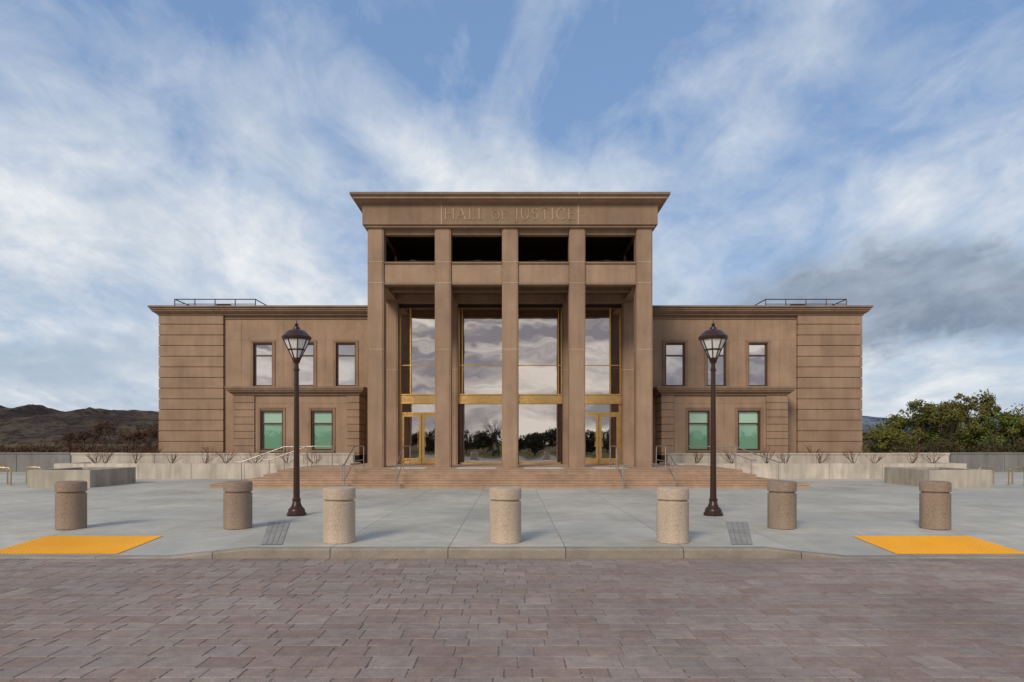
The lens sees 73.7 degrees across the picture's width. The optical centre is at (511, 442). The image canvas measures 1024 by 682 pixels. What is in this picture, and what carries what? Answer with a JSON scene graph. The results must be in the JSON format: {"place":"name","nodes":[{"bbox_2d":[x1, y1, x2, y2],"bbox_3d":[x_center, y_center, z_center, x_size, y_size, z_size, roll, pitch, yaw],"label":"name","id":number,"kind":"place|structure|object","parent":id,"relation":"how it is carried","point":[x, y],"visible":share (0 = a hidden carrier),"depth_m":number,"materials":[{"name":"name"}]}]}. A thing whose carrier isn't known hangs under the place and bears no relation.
{"place":"outdoors","nodes":[
{"label":"outdoors","id":0,"kind":"place"},
{"bbox_2d":[0,536,161,553],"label":"tactile paving","id":1,"kind":"structure","parent":0,"point":[80,544],"depth_m":11.48,"materials":[{"name":"plastic"}]},
{"bbox_2d":[214,449,234,462],"bbox_3d":[-13.561,0.596,32.046,1.084,0.928,1.086,0,0,-44],"label":"bare shrub","id":2,"kind":"object","parent":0,"point":[220,453],"visible":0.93,"depth_m":31.92,"materials":[{"name":"red plant"}]},
{"bbox_2d":[244,450,268,462],"bbox_3d":[-12.155,0.652,32.124,1.272,0.821,0.673,0,0,-10],"label":"bare shrub","id":3,"kind":"object","parent":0,"point":[257,457],"visible":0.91,"depth_m":32.03,"materials":[{"name":"red plant"}]},
{"bbox_2d":[225,316,367,462],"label":"wall","id":4,"kind":"structure","parent":0,"point":[324,333],"depth_m":36.15,"materials":[{"name":"stone"}]},
{"bbox_2d":[149,307,367,315],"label":"wing cornice","id":5,"kind":"structure","parent":4,"relation":"attached to","point":[260,311],"depth_m":35.80,"materials":[{"name":"stone"}]},
{"bbox_2d":[147,305,367,307],"bbox_3d":[-12.485,-7.101,43.065,13.090,0.098,14.870,0,0,0],"label":"wing coping","id":6,"kind":"object","parent":5,"relation":"on","point":[148,306],"visible":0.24,"depth_m":35.63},
{"bbox_2d":[0,444,1015,555],"bbox_3d":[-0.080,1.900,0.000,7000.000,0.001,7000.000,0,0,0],"label":"ground","id":7,"kind":"structure","parent":0,"point":[16,445],"depth_m":402.08,"materials":[{"name":"brown soil"}]},
{"bbox_2d":[51,432,85,450],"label":"bare shrub tree","id":8,"kind":"object","parent":7,"relation":"on","point":[70,439],"visible":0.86,"depth_m":94.64,"materials":[{"name":"brown plant"}]},
{"bbox_2d":[0,443,159,452],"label":"sagebrush thicket","id":9,"kind":"object","parent":7,"relation":"on","point":[52,448],"visible":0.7,"depth_m":94.50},
{"bbox_2d":[73,430,102,450],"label":"bare shrub tree","id":10,"kind":"object","parent":7,"relation":"on","point":[82,437],"visible":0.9,"depth_m":89.69,"materials":[{"name":"brown plant"}]},
{"bbox_2d":[89,419,127,450],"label":"bare shrub tree","id":11,"kind":"object","parent":7,"relation":"on","point":[98,427],"visible":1,"depth_m":87.74,"materials":[{"name":"brown plant"}]},
{"bbox_2d":[112,429,145,451],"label":"bare shrub tree","id":12,"kind":"object","parent":7,"relation":"on","point":[123,437],"visible":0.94,"depth_m":84.16,"materials":[{"name":"brown plant"}]},
{"bbox_2d":[128,423,158,449],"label":"bare shrub tree","id":13,"kind":"object","parent":7,"relation":"on","point":[151,433],"visible":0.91,"depth_m":84.33,"materials":[{"name":"brown plant"}]},
{"bbox_2d":[0,547,1023,558],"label":"kerb","id":14,"kind":"structure","parent":7,"relation":"on","point":[502,552],"depth_m":10.60,"materials":[{"name":"concrete"}]},
{"bbox_2d":[861,423,908,452],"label":"broadleaf tree","id":15,"kind":"object","parent":7,"relation":"on","point":[886,435],"visible":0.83,"depth_m":63.26,"materials":[{"name":"green plant"}]},
{"bbox_2d":[876,414,938,452],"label":"broadleaf tree","id":16,"kind":"object","parent":7,"relation":"on","point":[899,422],"visible":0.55,"depth_m":71.05,"materials":[{"name":"green plant"}]},
{"bbox_2d":[879,401,964,451],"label":"broadleaf tree","id":17,"kind":"object","parent":7,"relation":"on","point":[925,424],"visible":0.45,"depth_m":69.61,"materials":[{"name":"green plant"}]},
{"bbox_2d":[913,415,972,445],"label":"broadleaf tree","id":18,"kind":"object","parent":7,"relation":"on","point":[938,430],"visible":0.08,"depth_m":79.91,"materials":[{"name":"green plant"}]},
{"bbox_2d":[905,397,990,451],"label":"broadleaf tree","id":19,"kind":"object","parent":7,"relation":"on","point":[953,412],"visible":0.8,"depth_m":67.25,"materials":[{"name":"green plant"}]},
{"bbox_2d":[887,436,1023,451],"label":"brush thicket","id":20,"kind":"object","parent":7,"relation":"on","point":[944,445],"visible":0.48,"depth_m":57.67,"materials":[{"name":"green plant"}]},
{"bbox_2d":[946,389,1007,451],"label":"broadleaf tree","id":21,"kind":"object","parent":7,"relation":"on","point":[986,406],"visible":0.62,"depth_m":69.17,"materials":[{"name":"green plant"}]},
{"bbox_2d":[960,409,1023,451],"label":"broadleaf tree","id":22,"kind":"object","parent":7,"relation":"on","point":[987,421],"visible":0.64,"depth_m":65.62,"materials":[{"name":"green plant"}]},
{"bbox_2d":[989,411,1023,450],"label":"broadleaf tree","id":23,"kind":"object","parent":7,"relation":"on","point":[1019,429],"visible":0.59,"depth_m":63.95,"materials":[{"name":"green plant"}]},
{"bbox_2d":[1001,403,1023,443],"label":"broadleaf tree","id":24,"kind":"object","parent":7,"relation":"on","point":[1018,412],"visible":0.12,"depth_m":70.59,"materials":[{"name":"green plant"}]},
{"bbox_2d":[0,404,1018,443],"bbox_3d":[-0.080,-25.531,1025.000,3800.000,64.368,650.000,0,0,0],"label":"hills","id":25,"kind":"structure","parent":0,"point":[33,424],"depth_m":798.52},
{"bbox_2d":[395,292,625,294],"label":"portico ceiling","id":26,"kind":"structure","parent":0,"point":[519,293],"depth_m":31.20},
{"bbox_2d":[0,558,1023,681],"bbox_3d":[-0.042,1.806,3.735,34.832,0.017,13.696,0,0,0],"label":"paver road","id":27,"kind":"structure","parent":0,"point":[87,601],"depth_m":6.90,"materials":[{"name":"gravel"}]},
{"bbox_2d":[0,472,1023,555],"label":"plaza pavement","id":28,"kind":"structure","parent":0,"point":[185,516],"depth_m":15.18,"materials":[{"name":"concrete"}]},
{"bbox_2d":[0,452,128,471],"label":"boundary wall","id":29,"kind":"structure","parent":28,"relation":"on","point":[18,461],"depth_m":38.00,"materials":[{"name":"grey concrete"}]},
{"bbox_2d":[54,480,86,529],"bbox_3d":[-8.460,1.198,13.100,0.532,0.905,0.532,0,0,0],"label":"concrete bollard","id":30,"kind":"object","parent":28,"relation":"on","point":[70,505],"visible":1,"depth_m":12.89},
{"bbox_2d":[27,467,135,487],"bbox_3d":[-16.480,1.340,26.310,2.300,0.660,3.020,0,0,0],"label":"concrete planter","id":31,"kind":"object","parent":28,"relation":"on","point":[91,476],"visible":0.77,"depth_m":24.89,"materials":[{"name":"concrete"}]},
{"bbox_2d":[159,316,224,452],"bbox_3d":[-16.935,-2.525,43.150,3.410,8.310,14.300,0,0,0],"label":"pavilion banding","id":32,"kind":"object","parent":28,"relation":"on","point":[191,398],"visible":0.45,"depth_m":36.00,"materials":[{"name":"stone"}]},
{"bbox_2d":[160,324,224,452],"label":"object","id":33,"kind":"object","parent":28,"relation":"on","point":[192,388],"visible":0.14,"depth_m":36.05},
{"bbox_2d":[174,299,265,304],"bbox_3d":[-16.180,-7.457,38.600,4.456,0.714,2.856,0,0,0],"label":"roof railing","id":34,"kind":"object","parent":33,"relation":"on","point":[215,300],"visible":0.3,"depth_m":37.18,"materials":[{"name":"grey metal"}]},
{"bbox_2d":[241,319,283,385],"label":"wall joints","id":35,"kind":"object","parent":33,"relation":"attached to","point":[241,353],"depth_m":36.15,"materials":[{"name":"stone"}]},
{"bbox_2d":[224,386,367,396],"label":"block cornice","id":36,"kind":"structure","parent":33,"relation":"attached to","point":[362,391],"depth_m":34.40,"materials":[{"name":"stone"}]},
{"bbox_2d":[225,318,367,318],"bbox_3d":[-10.560,-6.550,36.114,9.240,0.040,0.069,0,0,0],"label":"string line","id":37,"kind":"object","parent":33,"relation":"attached to","point":[296,318],"visible":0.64,"depth_m":36.08,"materials":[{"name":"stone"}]},
{"bbox_2d":[250,341,357,385],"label":"window surrounds","id":38,"kind":"object","parent":33,"relation":"attached to","point":[315,363],"visible":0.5,"depth_m":36.10,"materials":[{"name":"stone"}]},
{"bbox_2d":[254,343,354,385],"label":"window frames","id":39,"kind":"structure","parent":33,"relation":"attached to","point":[255,344],"depth_m":36.24,"materials":[{"name":"brown metal"}]},
{"bbox_2d":[256,345,354,384],"bbox_3d":[-10.990,-4.115,36.330,5.320,2.230,0.001,0,0,0],"label":"window glass","id":40,"kind":"object","parent":39,"relation":"attached to","point":[346,370],"visible":0.87,"depth_m":36.33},
{"bbox_2d":[54,463,351,478],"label":"plaza wall","id":41,"kind":"structure","parent":28,"relation":"on","point":[191,470],"depth_m":30.80,"materials":[{"name":"concrete"}]},
{"bbox_2d":[71,453,353,462],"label":"planter retaining wall","id":42,"kind":"structure","parent":28,"relation":"on","point":[185,458],"depth_m":33.00,"materials":[{"name":"concrete"}]},
{"bbox_2d":[223,480,252,529],"bbox_3d":[-5.280,1.198,13.150,0.532,0.905,0.532,0,0,0],"label":"concrete bollard","id":43,"kind":"object","parent":28,"relation":"on","point":[237,504],"visible":1,"depth_m":12.93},
{"bbox_2d":[262,522,289,543],"bbox_3d":[-4.314,1.648,12.564,0.420,0.016,3.354,0,0,-18],"label":"drain grate","id":44,"kind":"object","parent":28,"relation":"on","point":[275,532],"visible":1,"depth_m":12.42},
{"bbox_2d":[281,320,311,515],"bbox_3d":[-4.860,-0.555,15.400,0.650,4.410,0.650,0,0,0],"label":"street lamp","id":45,"kind":"object","parent":28,"relation":"on","point":[296,339],"visible":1,"depth_m":15.34,"materials":[{"name":"metal"}]},
{"bbox_2d":[255,396,346,452],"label":"block wall","id":46,"kind":"structure","parent":28,"relation":"on","point":[339,403],"depth_m":34.68,"materials":[{"name":"stone"}]},
{"bbox_2d":[258,407,334,451],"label":"window surrounds","id":47,"kind":"object","parent":46,"relation":"attached to","point":[309,426],"visible":0.87,"depth_m":34.64,"materials":[{"name":"stone"}]},
{"bbox_2d":[261,410,332,449],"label":"window frames","id":48,"kind":"structure","parent":46,"relation":"attached to","point":[312,426],"depth_m":34.74,"materials":[{"name":"brown metal"}]},
{"bbox_2d":[263,424,331,448],"bbox_3d":[-10.940,-0.285,34.860,3.560,1.330,0.001,0,0,0],"label":"window glass","id":49,"kind":"object","parent":48,"relation":"attached to","point":[272,436],"visible":0.9,"depth_m":34.86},
{"bbox_2d":[263,412,331,422],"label":"window shades","id":50,"kind":"object","parent":48,"relation":"attached to","point":[276,417],"depth_m":34.86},
{"bbox_2d":[233,395,365,463],"bbox_3d":[-10.945,-0.369,35.373,6.410,4.018,1.545,0,0,0],"label":"block banding","id":51,"kind":"object","parent":46,"relation":"attached to","point":[244,423],"visible":0.66,"depth_m":34.60,"materials":[{"name":"stone"}]},
{"bbox_2d":[323,486,355,543],"bbox_3d":[-2.860,1.198,11.300,0.532,0.905,0.532,0,0,0],"label":"concrete bollard","id":52,"kind":"object","parent":28,"relation":"on","point":[339,515],"visible":1,"depth_m":11.07,"materials":[{"name":"concrete"}]},
{"bbox_2d":[355,455,365,462],"bbox_3d":[-14.510,1.150,34.720,13.540,1.000,2.760,0,0,0],"label":"planting bed","id":53,"kind":"object","parent":28,"relation":"on","point":[357,457],"visible":0.14,"depth_m":34.20,"materials":[{"name":"soil"}]},
{"bbox_2d":[489,486,520,543],"bbox_3d":[-0.110,1.198,11.300,0.532,0.905,0.532,0,0,0],"label":"concrete bollard","id":54,"kind":"object","parent":28,"relation":"on","point":[505,515],"visible":1,"depth_m":11.08,"materials":[{"name":"concrete"}]},
{"bbox_2d":[210,463,809,487],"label":"entrance steps","id":55,"kind":"structure","parent":28,"relation":"on","point":[499,475],"depth_m":25.14,"materials":[{"name":"stone"}]},
{"bbox_2d":[235,446,311,479],"bbox_3d":[-9.494,0.854,27.200,3.072,1.392,0.044,0,0,0],"label":"stair handrail","id":56,"kind":"object","parent":55,"relation":"on","point":[272,451],"visible":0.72,"depth_m":27.18,"materials":[{"name":"silver metal"}]},
{"bbox_2d":[263,446,332,473],"bbox_3d":[-9.494,0.854,30.300,3.072,1.392,0.044,0,0,0],"label":"stair handrail","id":57,"kind":"object","parent":55,"relation":"on","point":[299,449],"visible":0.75,"depth_m":30.28,"materials":[{"name":"silver metal"}]},
{"bbox_2d":[342,446,363,485],"bbox_3d":[-5.930,0.889,25.598,0.044,1.522,3.488,0,0,0],"label":"stair handrail","id":58,"kind":"object","parent":55,"relation":"on","point":[352,463],"visible":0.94,"depth_m":25.18,"materials":[{"name":"silver metal"}]},
{"bbox_2d":[395,446,410,488],"bbox_3d":[-4.080,0.889,25.598,0.044,1.522,3.488,0,0,0],"label":"stair handrail","id":59,"kind":"object","parent":55,"relation":"on","point":[396,477],"visible":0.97,"depth_m":25.10,"materials":[{"name":"silver metal"}]},
{"bbox_2d":[368,228,651,466],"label":"columns","id":60,"kind":"structure","parent":55,"relation":"on","point":[443,363],"depth_m":28.00,"materials":[{"name":"stone"}]},
{"bbox_2d":[386,237,633,303],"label":"flank beams","id":61,"kind":"structure","parent":60,"relation":"attached to","point":[393,297],"depth_m":31.50,"materials":[{"name":"stone"}]},
{"bbox_2d":[384,229,635,282],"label":"portico beams","id":62,"kind":"structure","parent":61,"relation":"attached to","point":[492,273],"depth_m":28.12,"materials":[{"name":"stone"}]},
{"bbox_2d":[386,237,633,261],"bbox_3d":[-0.080,-7.896,30.020,11.200,1.889,2.940,0,0,0],"label":"loggia lining","id":63,"kind":"object","parent":62,"relation":"on","point":[529,248],"visible":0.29,"depth_m":30.90,"materials":[{"name":"black"}]},
{"bbox_2d":[350,194,669,230],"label":"entablature mouldings","id":64,"kind":"object","parent":63,"relation":"on","point":[361,199],"visible":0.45,"depth_m":27.65,"materials":[{"name":"stone"}]},
{"bbox_2d":[362,204,657,231],"bbox_3d":[-0.080,-9.295,35.910,12.040,0.830,16.180,0,0,0],"label":"frieze","id":65,"kind":"object","parent":64,"relation":"on","point":[430,214],"visible":0.36,"depth_m":27.82,"materials":[{"name":"stone"}]},
{"bbox_2d":[444,208,574,221],"bbox_3d":[-0.093,-9.258,27.808,5.326,0.582,0.027,0,0,0],"label":"carved inscription","id":66,"kind":"object","parent":65,"relation":"attached to","point":[569,213],"visible":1,"depth_m":27.80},
{"bbox_2d":[349,192,670,212],"bbox_3d":[-0.080,-10.001,35.690,12.880,0.098,16.620,0,0,0],"label":"roof coping","id":67,"kind":"object","parent":64,"relation":"on","point":[509,193],"visible":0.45,"depth_m":27.38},
{"bbox_2d":[384,262,635,286],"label":"beam mouldings","id":68,"kind":"object","parent":62,"relation":"attached to","point":[500,284],"visible":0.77,"depth_m":28.08,"materials":[{"name":"stone"}]},
{"bbox_2d":[388,260,631,261],"bbox_3d":[-0.080,-7.360,29.090,10.360,0.820,0.420,0,0,0],"label":"loggia railing","id":69,"kind":"object","parent":62,"relation":"on","point":[501,261],"visible":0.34,"depth_m":28.90,"materials":[{"name":"brown metal"}]},
{"bbox_2d":[391,287,629,299],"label":"ceiling beams","id":70,"kind":"structure","parent":62,"relation":"attached to","point":[520,289],"depth_m":29.90,"materials":[{"name":"stone"}]},
{"bbox_2d":[367,261,652,369],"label":"column joints","id":71,"kind":"object","parent":60,"relation":"attached to","point":[510,282],"depth_m":28.00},
{"bbox_2d":[386,303,633,464],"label":"pilasters","id":72,"kind":"object","parent":55,"relation":"on","point":[392,384],"visible":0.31,"depth_m":31.50,"materials":[{"name":"stone"}]},
{"bbox_2d":[399,304,620,463],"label":"dark frames","id":73,"kind":"structure","parent":55,"relation":"on","point":[500,305],"depth_m":31.91,"materials":[{"name":"brown metal"}]},
{"bbox_2d":[399,308,621,463],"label":"brass frames","id":74,"kind":"structure","parent":55,"relation":"on","point":[609,398],"depth_m":31.91,"materials":[{"name":"metal"}]},
{"bbox_2d":[401,308,619,462],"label":"lobby glazing","id":75,"kind":"structure","parent":74,"relation":"attached to","point":[482,423],"depth_m":31.98,"materials":[{"name":"clear glass"}]},
{"bbox_2d":[609,446,624,488],"bbox_3d":[3.920,0.889,25.598,0.044,1.522,3.488,0,0,0],"label":"stair handrail","id":76,"kind":"object","parent":55,"relation":"on","point":[616,462],"visible":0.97,"depth_m":25.41,"materials":[{"name":"silver metal"}]},
{"bbox_2d":[656,446,676,486],"bbox_3d":[5.770,0.889,25.598,0.044,1.522,3.488,0,0,0],"label":"stair handrail","id":77,"kind":"object","parent":55,"relation":"on","point":[666,462],"visible":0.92,"depth_m":25.42,"materials":[{"name":"silver metal"}]},
{"bbox_2d":[688,446,756,473],"bbox_3d":[9.334,0.854,30.300,3.072,1.392,0.044,0,0,0],"label":"stair handrail","id":78,"kind":"object","parent":55,"relation":"on","point":[726,451],"visible":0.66,"depth_m":30.28,"materials":[{"name":"silver metal"}]},
{"bbox_2d":[708,446,784,479],"bbox_3d":[9.334,0.854,27.200,3.072,1.392,0.044,0,0,0],"label":"stair handrail","id":79,"kind":"object","parent":55,"relation":"on","point":[747,451],"visible":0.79,"depth_m":27.18,"materials":[{"name":"silver metal"}]},
{"bbox_2d":[655,455,664,462],"bbox_3d":[14.350,1.150,34.720,13.540,1.000,2.760,0,0,0],"label":"planting bed","id":80,"kind":"object","parent":28,"relation":"on","point":[663,457],"visible":0.14,"depth_m":34.61,"materials":[{"name":"plant"}]},
{"bbox_2d":[656,486,688,543],"bbox_3d":[2.660,1.198,11.300,0.532,0.905,0.532,0,0,0],"label":"concrete bollard","id":81,"kind":"object","parent":28,"relation":"on","point":[672,515],"visible":1,"depth_m":11.08,"materials":[{"name":"concrete"}]},
{"bbox_2d":[698,320,727,515],"bbox_3d":[4.540,-0.555,15.400,0.650,4.410,0.650,0,0,0],"label":"street lamp","id":82,"kind":"object","parent":28,"relation":"on","point":[712,339],"visible":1,"depth_m":15.34,"materials":[{"name":"metal"}]},
{"bbox_2d":[674,396,765,452],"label":"block wall","id":83,"kind":"structure","parent":28,"relation":"on","point":[725,419],"depth_m":34.68,"materials":[{"name":"stone"}]},
{"bbox_2d":[655,395,787,463],"bbox_3d":[10.785,-0.369,35.373,6.410,4.018,1.545,0,0,0],"label":"block banding","id":84,"kind":"object","parent":83,"relation":"attached to","point":[776,422],"visible":0.66,"depth_m":34.60,"materials":[{"name":"stone"}]},
{"bbox_2d":[688,410,759,449],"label":"window frames","id":85,"kind":"structure","parent":83,"relation":"attached to","point":[707,411],"depth_m":34.74,"materials":[{"name":"brown metal"}]},
{"bbox_2d":[689,424,757,448],"bbox_3d":[10.780,-0.285,34.860,3.560,1.330,0.001,0,0,0],"label":"window glass","id":86,"kind":"object","parent":85,"relation":"attached to","point":[748,436],"visible":1,"depth_m":34.86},
{"bbox_2d":[689,412,757,422],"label":"window shades","id":87,"kind":"object","parent":85,"relation":"attached to","point":[744,417],"depth_m":34.86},
{"bbox_2d":[686,407,762,451],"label":"window surrounds","id":88,"kind":"object","parent":83,"relation":"attached to","point":[736,426],"visible":0.77,"depth_m":34.64,"materials":[{"name":"stone"}]},
{"bbox_2d":[726,522,752,543],"bbox_3d":[4.154,1.648,12.564,0.420,0.016,3.354,0,0,18],"label":"drain grate","id":89,"kind":"object","parent":28,"relation":"on","point":[739,532],"visible":1,"depth_m":12.41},
{"bbox_2d":[767,480,796,529],"bbox_3d":[5.200,1.198,13.150,0.532,0.905,0.532,0,0,0],"label":"concrete bollard","id":90,"kind":"object","parent":28,"relation":"on","point":[782,504],"visible":1,"depth_m":12.94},
{"bbox_2d":[666,453,949,462],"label":"planter retaining wall","id":91,"kind":"structure","parent":28,"relation":"on","point":[807,458],"depth_m":33.00,"materials":[{"name":"concrete"}]},
{"bbox_2d":[668,463,966,478],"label":"plaza wall","id":92,"kind":"structure","parent":28,"relation":"on","point":[828,470],"depth_m":30.80,"materials":[{"name":"concrete"}]},
{"bbox_2d":[796,324,860,452],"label":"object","id":93,"kind":"object","parent":28,"relation":"on","point":[828,388],"visible":0.14,"depth_m":36.05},
{"bbox_2d":[665,343,766,385],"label":"window frames","id":94,"kind":"structure","parent":93,"relation":"attached to","point":[724,355],"depth_m":36.24,"materials":[{"name":"brown metal"}]},
{"bbox_2d":[666,345,764,384],"bbox_3d":[10.830,-4.115,36.330,5.320,2.230,0.001,0,0,0],"label":"window glass","id":95,"kind":"object","parent":94,"relation":"attached to","point":[674,370],"visible":0.87,"depth_m":36.33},
{"bbox_2d":[663,341,770,385],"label":"window surrounds","id":96,"kind":"object","parent":93,"relation":"attached to","point":[727,364],"visible":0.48,"depth_m":36.10,"materials":[{"name":"stone"}]},
{"bbox_2d":[652,386,795,396],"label":"block cornice","id":97,"kind":"structure","parent":93,"relation":"attached to","point":[657,391],"depth_m":34.40,"materials":[{"name":"stone"}]},
{"bbox_2d":[652,318,795,318],"bbox_3d":[10.400,-6.550,36.114,9.240,0.040,0.069,0,0,0],"label":"string line","id":98,"kind":"object","parent":93,"relation":"attached to","point":[723,318],"visible":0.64,"depth_m":36.08,"materials":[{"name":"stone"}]},
{"bbox_2d":[737,319,779,385],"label":"wall joints","id":99,"kind":"object","parent":93,"relation":"attached to","point":[737,352],"depth_m":36.15,"materials":[{"name":"stone"}]},
{"bbox_2d":[755,299,846,304],"bbox_3d":[16.020,-7.457,38.600,4.456,0.714,2.856,0,0,0],"label":"roof railing","id":100,"kind":"object","parent":93,"relation":"on","point":[805,300],"visible":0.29,"depth_m":37.18,"materials":[{"name":"grey metal"}]},
{"bbox_2d":[796,316,861,452],"bbox_3d":[16.775,-2.525,43.150,3.410,8.310,14.300,0,0,0],"label":"pavilion banding","id":101,"kind":"object","parent":28,"relation":"on","point":[829,398],"visible":0.43,"depth_m":36.00,"materials":[{"name":"stone"}]},
{"bbox_2d":[919,480,951,529],"bbox_3d":[8.120,1.198,13.100,0.532,0.905,0.532,0,0,0],"label":"concrete bollard","id":102,"kind":"object","parent":28,"relation":"on","point":[934,505],"visible":1,"depth_m":12.89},
{"bbox_2d":[884,467,992,487],"bbox_3d":[16.320,1.340,26.310,2.300,0.660,3.020,0,0,0],"label":"concrete planter","id":103,"kind":"object","parent":28,"relation":"on","point":[957,477],"visible":0.76,"depth_m":24.80,"materials":[{"name":"concrete"}]},
{"bbox_2d":[892,452,1023,471],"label":"boundary wall","id":104,"kind":"structure","parent":28,"relation":"on","point":[1001,461],"depth_m":38.00,"materials":[{"name":"grey concrete"}]},
{"bbox_2d":[1008,467,1023,484],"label":"bike rack","id":105,"kind":"object","parent":28,"relation":"on","point":[1009,473],"visible":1,"depth_m":26.18,"materials":[{"name":"metal"}]},
{"bbox_2d":[0,0,1023,417],"label":"sky","id":106,"kind":"structure","parent":0,"point":[153,152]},
{"bbox_2d":[652,316,795,462],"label":"wall","id":107,"kind":"structure","parent":0,"point":[690,331],"depth_m":36.15,"materials":[{"name":"stone"}]},
{"bbox_2d":[652,307,870,315],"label":"wing cornice","id":108,"kind":"structure","parent":107,"relation":"attached to","point":[759,311],"depth_m":35.80,"materials":[{"name":"stone"}]},
{"bbox_2d":[652,305,872,307],"bbox_3d":[12.325,-7.101,43.065,13.090,0.098,14.870,0,0,0],"label":"wing coping","id":109,"kind":"object","parent":108,"relation":"on","point":[871,306],"visible":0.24,"depth_m":35.63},
{"bbox_2d":[853,536,1023,553],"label":"tactile paving","id":110,"kind":"structure","parent":0,"point":[933,544],"depth_m":11.48,"materials":[{"name":"plastic"}]},
{"bbox_2d":[861,415,1023,432],"bbox_3d":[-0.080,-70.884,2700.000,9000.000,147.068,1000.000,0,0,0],"label":"mountains","id":111,"kind":"structure","parent":0,"point":[870,421],"depth_m":2421.28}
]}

